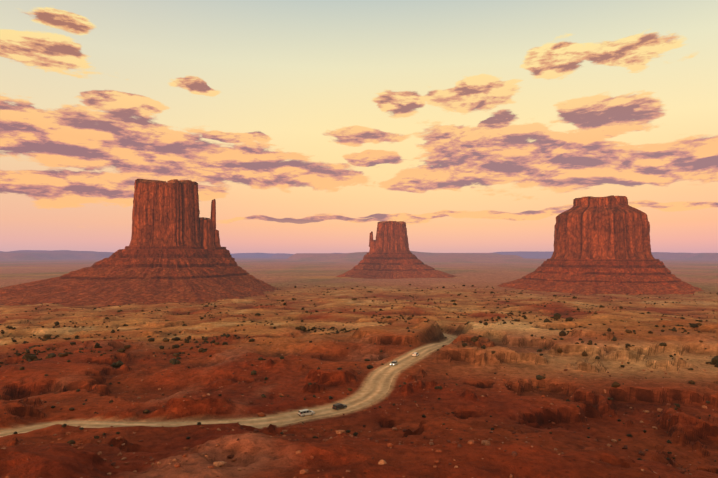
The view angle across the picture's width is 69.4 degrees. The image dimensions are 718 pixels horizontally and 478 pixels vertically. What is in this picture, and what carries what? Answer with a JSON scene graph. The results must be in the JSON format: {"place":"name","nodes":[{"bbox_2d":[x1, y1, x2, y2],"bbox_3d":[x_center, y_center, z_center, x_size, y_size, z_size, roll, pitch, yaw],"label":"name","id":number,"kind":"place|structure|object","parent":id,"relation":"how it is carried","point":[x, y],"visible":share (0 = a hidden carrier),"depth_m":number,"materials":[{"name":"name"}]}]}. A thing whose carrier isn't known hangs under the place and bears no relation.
{"place":"outdoors","nodes":[
{"label":"outdoors","id":0,"kind":"place"},
{"bbox_2d":[0,334,456,436],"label":"dirt road","id":1,"kind":"structure","parent":0,"point":[376,387],"depth_m":171.05,"materials":[{"name":"beige soil"}]},
{"bbox_2d":[298,409,314,416],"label":"car","id":2,"kind":"object","parent":1,"relation":"on","point":[303,412],"visible":1,"depth_m":166.21,"materials":[{"name":"white paint"}]},
{"bbox_2d":[332,403,346,409],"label":"car","id":3,"kind":"object","parent":1,"relation":"on","point":[337,406],"visible":1,"depth_m":172.89,"materials":[{"name":"grey paint"}]},
{"bbox_2d":[390,360,397,365],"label":"oncoming car","id":4,"kind":"object","parent":1,"relation":"on","point":[394,363],"visible":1,"depth_m":235.38,"materials":[{"name":"grey paint"}]},
{"bbox_2d":[0,250,717,477],"bbox_3d":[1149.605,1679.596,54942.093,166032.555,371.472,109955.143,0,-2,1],"label":"desert ground","id":5,"kind":"structure","parent":0,"point":[694,442],"depth_m":220.05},
{"bbox_2d":[0,179,277,306],"bbox_3d":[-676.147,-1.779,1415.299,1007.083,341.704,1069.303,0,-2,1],"label":"butte","id":6,"kind":"object","parent":5,"relation":"on","point":[174,251],"visible":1,"depth_m":1374.60,"materials":[{"name":"stone"}]},
{"bbox_2d":[0,313,713,477],"bbox_3d":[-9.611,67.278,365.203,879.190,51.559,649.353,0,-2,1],"label":"rocks","id":7,"kind":"object","parent":5,"relation":"on","point":[380,462],"visible":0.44,"depth_m":133.85,"materials":[{"name":"brown stone"}]},
{"bbox_2d":[0,284,717,470],"bbox_3d":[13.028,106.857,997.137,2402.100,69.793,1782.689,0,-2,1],"label":"shrubs","id":8,"kind":"object","parent":5,"relation":"on","point":[29,357],"visible":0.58,"depth_m":341.27,"materials":[{"name":"green plant"}]},
{"bbox_2d":[336,221,456,278],"bbox_3d":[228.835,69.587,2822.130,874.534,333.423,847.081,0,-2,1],"label":"butte","id":9,"kind":"object","parent":5,"relation":"on","point":[389,255],"visible":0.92,"depth_m":2696.23,"materials":[{"name":"stone"}]},
{"bbox_2d":[498,195,702,294],"bbox_3d":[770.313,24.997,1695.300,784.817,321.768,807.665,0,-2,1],"label":"butte","id":10,"kind":"object","parent":5,"relation":"on","point":[602,245],"visible":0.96,"depth_m":1556.97,"materials":[{"name":"stone"}]},
{"bbox_2d":[0,0,717,253],"label":"sky","id":11,"kind":"structure","parent":0,"point":[309,125],"materials":[{"name":"yellow"}]}
]}

